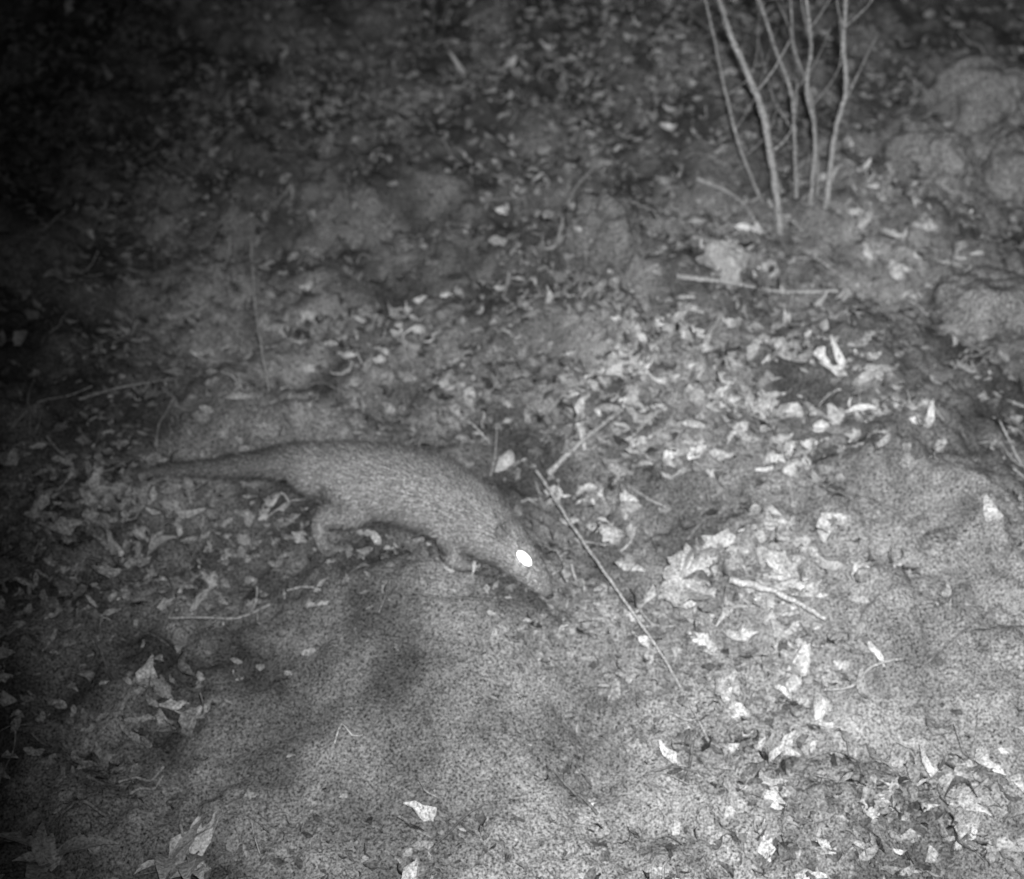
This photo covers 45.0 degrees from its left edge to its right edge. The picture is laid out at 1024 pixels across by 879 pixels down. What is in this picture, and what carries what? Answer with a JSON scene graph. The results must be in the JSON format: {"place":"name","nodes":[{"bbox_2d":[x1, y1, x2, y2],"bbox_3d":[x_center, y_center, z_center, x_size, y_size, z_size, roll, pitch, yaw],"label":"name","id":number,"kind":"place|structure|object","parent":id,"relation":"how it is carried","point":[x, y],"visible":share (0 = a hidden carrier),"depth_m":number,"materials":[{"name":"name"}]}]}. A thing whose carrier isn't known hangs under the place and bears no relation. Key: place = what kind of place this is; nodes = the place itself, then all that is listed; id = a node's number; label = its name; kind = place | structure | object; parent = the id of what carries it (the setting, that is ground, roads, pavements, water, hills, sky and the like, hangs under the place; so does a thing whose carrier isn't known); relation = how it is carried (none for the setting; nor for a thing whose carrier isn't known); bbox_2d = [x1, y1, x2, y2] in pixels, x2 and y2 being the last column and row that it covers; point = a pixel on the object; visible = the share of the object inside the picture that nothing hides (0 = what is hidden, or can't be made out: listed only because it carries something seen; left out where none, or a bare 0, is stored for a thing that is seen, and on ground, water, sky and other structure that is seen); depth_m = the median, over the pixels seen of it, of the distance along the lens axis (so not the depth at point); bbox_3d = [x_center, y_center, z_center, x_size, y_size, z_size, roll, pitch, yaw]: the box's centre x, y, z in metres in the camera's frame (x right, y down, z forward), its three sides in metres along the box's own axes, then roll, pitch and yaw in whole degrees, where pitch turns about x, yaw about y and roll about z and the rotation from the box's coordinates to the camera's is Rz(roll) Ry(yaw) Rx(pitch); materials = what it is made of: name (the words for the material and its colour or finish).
{"place":"outdoors","nodes":[
{"label":"outdoors","id":0,"kind":"place"},
{"bbox_2d":[0,0,1023,878],"bbox_3d":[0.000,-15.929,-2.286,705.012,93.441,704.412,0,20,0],"label":"hillside ground","id":1,"kind":"structure","parent":0,"point":[436,734],"depth_m":2.89,"materials":[{"name":"soil"}]},
{"bbox_2d":[0,823,118,878],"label":"broadleaf plant","id":2,"kind":"object","parent":1,"relation":"on","point":[41,843],"visible":0.9,"depth_m":2.29,"materials":[{"name":"grey plant"}]},
{"bbox_2d":[79,378,171,399],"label":"fallen branch","id":3,"kind":"object","parent":1,"relation":"on","point":[107,390],"visible":0.98,"depth_m":3.03,"materials":[{"name":"grey wood"}]},
{"bbox_2d":[110,811,216,878],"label":"broadleaf plant","id":4,"kind":"object","parent":1,"relation":"on","point":[195,840],"visible":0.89,"depth_m":2.28,"materials":[{"name":"grey plant"}]},
{"bbox_2d":[249,241,269,391],"bbox_3d":[-0.666,-0.334,3.237,0.018,0.279,0.520,-5,21,-13],"label":"fallen branch","id":5,"kind":"object","parent":1,"relation":"on","point":[255,306],"visible":1,"depth_m":3.24,"materials":[{"name":"grey wood"}]},
{"bbox_2d":[117,434,554,598],"bbox_3d":[-0.399,0.127,2.822,1.071,0.319,0.229,6,21,16],"label":"mongoose","id":6,"kind":"object","parent":1,"relation":"on","point":[454,509],"visible":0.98,"depth_m":2.69,"materials":[{"name":"fur"}]},
{"bbox_2d":[412,296,469,324],"bbox_3d":[-0.189,-0.344,3.309,0.143,0.081,0.124,13,24,32],"label":"stone","id":7,"kind":"object","parent":1,"relation":"on","point":[434,309],"visible":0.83,"depth_m":3.27,"materials":[{"name":"grey stone"}]},
{"bbox_2d":[0,0,1023,878],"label":"leaf litter","id":8,"kind":"object","parent":1,"relation":"on","point":[768,792],"visible":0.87,"depth_m":3.01,"materials":[{"name":"grey plant"}]},
{"bbox_2d":[0,0,1023,395],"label":"undergrowth","id":9,"kind":"object","parent":1,"relation":"on","point":[396,230],"visible":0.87,"depth_m":3.52,"materials":[{"name":"grey plant"}]},
{"bbox_2d":[0,0,1023,878],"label":"twig litter","id":10,"kind":"object","parent":1,"relation":"on","point":[582,580],"visible":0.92,"depth_m":3.09,"materials":[{"name":"grey wood"}]},
{"bbox_2d":[555,158,603,242],"bbox_3d":[0.184,-0.682,3.504,0.031,0.181,0.401,8,21,20],"label":"fallen branch","id":11,"kind":"object","parent":1,"relation":"on","point":[560,229],"visible":0.9,"depth_m":3.47,"materials":[{"name":"grey wood"}]},
{"bbox_2d":[546,409,620,476],"bbox_3d":[0.179,0.012,2.982,0.220,0.132,0.037,-13,24,-31],"label":"fallen branch","id":12,"kind":"object","parent":1,"relation":"on","point":[553,468],"visible":1,"depth_m":2.95,"materials":[{"name":"grey wood"}]},
{"bbox_2d":[555,191,646,277],"bbox_3d":[0.251,-0.519,3.382,0.232,0.327,0.228,13,24,32],"label":"boulder","id":13,"kind":"object","parent":1,"relation":"on","point":[612,236],"visible":0.7,"depth_m":3.29,"materials":[{"name":"grey stone"}]},
{"bbox_2d":[598,523,634,544],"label":"dry leaf","id":14,"kind":"object","parent":1,"relation":"on","point":[612,534],"visible":0.99,"depth_m":2.81,"materials":[{"name":"white plant"}]},
{"bbox_2d":[535,470,708,739],"bbox_3d":[0.228,0.341,2.715,0.030,0.356,0.693,-12,23,-29],"label":"fallen branch","id":15,"kind":"object","parent":1,"relation":"on","point":[570,523],"visible":1,"depth_m":2.69,"materials":[{"name":"grey wood"}]},
{"bbox_2d":[658,543,719,607],"bbox_3d":[0.427,0.295,2.723,0.235,0.131,0.107,-11,-22,-27],"label":"dry leaf","id":16,"kind":"object","parent":1,"relation":"on","point":[677,589],"visible":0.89,"depth_m":2.71,"materials":[{"name":"white plant"}]},
{"bbox_2d":[711,378,738,407],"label":"dry leaf","id":17,"kind":"object","parent":1,"relation":"on","point":[721,393],"visible":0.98,"depth_m":3.00,"materials":[{"name":"white plant"}]},
{"bbox_2d":[703,238,751,287],"bbox_3d":[0.577,-0.461,3.339,0.122,0.169,0.110,11,23,27],"label":"stone","id":18,"kind":"object","parent":1,"relation":"on","point":[731,258],"visible":0.79,"depth_m":3.29,"materials":[{"name":"grey stone"}]},
{"bbox_2d":[696,176,775,262],"bbox_3d":[0.647,-0.624,3.486,0.064,0.204,0.318,-14,25,-34],"label":"fallen branch","id":19,"kind":"object","parent":1,"relation":"on","point":[722,189],"visible":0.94,"depth_m":3.52,"materials":[{"name":"grey wood"}]},
{"bbox_2d":[677,273,837,293],"bbox_3d":[0.643,-0.407,3.255,0.421,0.060,0.064,0,20,0],"label":"fallen branch","id":20,"kind":"object","parent":1,"relation":"on","point":[704,279],"visible":0.97,"depth_m":3.24,"materials":[{"name":"grey wood"}]},
{"bbox_2d":[704,0,830,234],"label":"sapling","id":21,"kind":"object","parent":1,"relation":"on","point":[764,117],"visible":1,"depth_m":3.39,"materials":[{"name":"grey wood"}]},
{"bbox_2d":[754,397,793,423],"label":"dry leaf","id":22,"kind":"object","parent":1,"relation":"on","point":[770,404],"visible":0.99,"depth_m":2.99,"materials":[{"name":"white plant"}]},
{"bbox_2d":[729,575,826,619],"bbox_3d":[0.578,0.339,2.684,0.212,0.075,0.037,6,21,16],"label":"fallen branch","id":23,"kind":"object","parent":1,"relation":"on","point":[741,583],"visible":1,"depth_m":2.69,"materials":[{"name":"white wood"}]},
{"bbox_2d":[777,0,877,208],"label":"sapling","id":24,"kind":"object","parent":1,"relation":"on","point":[810,102],"visible":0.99,"depth_m":3.36,"materials":[{"name":"grey wood"}]},
{"bbox_2d":[846,230,893,257],"bbox_3d":[0.990,-0.535,3.447,0.146,0.098,0.130,0,20,0],"label":"stone","id":25,"kind":"object","parent":1,"relation":"on","point":[876,242],"visible":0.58,"depth_m":3.40,"materials":[{"name":"grey stone"}]},
{"bbox_2d":[898,443,925,468],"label":"dry leaf","id":26,"kind":"object","parent":1,"relation":"on","point":[907,458],"visible":1,"depth_m":2.84,"materials":[{"name":"grey plant"}]},
{"bbox_2d":[883,118,975,196],"bbox_3d":[1.235,-0.810,3.638,0.251,0.262,0.237,16,25,36],"label":"boulder","id":27,"kind":"object","parent":1,"relation":"on","point":[931,148],"visible":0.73,"depth_m":3.57,"materials":[{"name":"grey stone"}]},
{"bbox_2d":[914,528,962,557],"bbox_3d":[0.962,0.239,2.767,0.129,0.077,0.103,0,20,0],"label":"stone","id":28,"kind":"object","parent":1,"relation":"on","point":[938,543],"visible":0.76,"depth_m":2.73,"materials":[{"name":"grey stone"}]},
{"bbox_2d":[919,54,1023,143],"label":"boulder","id":29,"kind":"object","parent":1,"relation":"on","point":[968,92],"visible":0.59,"depth_m":3.75,"materials":[{"name":"grey stone"}]},
{"bbox_2d":[927,264,1023,347],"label":"boulder","id":30,"kind":"object","parent":1,"relation":"on","point":[981,304],"visible":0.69,"depth_m":3.19,"materials":[{"name":"grey stone"}]},
{"bbox_2d":[970,625,1023,675],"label":"boulder","id":31,"kind":"object","parent":1,"relation":"on","point":[1002,646],"visible":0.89,"depth_m":2.58,"materials":[{"name":"grey stone"}]},
{"bbox_2d":[982,132,1023,202],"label":"boulder","id":32,"kind":"object","parent":1,"relation":"on","point":[1003,170],"visible":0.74,"depth_m":3.59,"materials":[{"name":"grey stone"}]}
]}

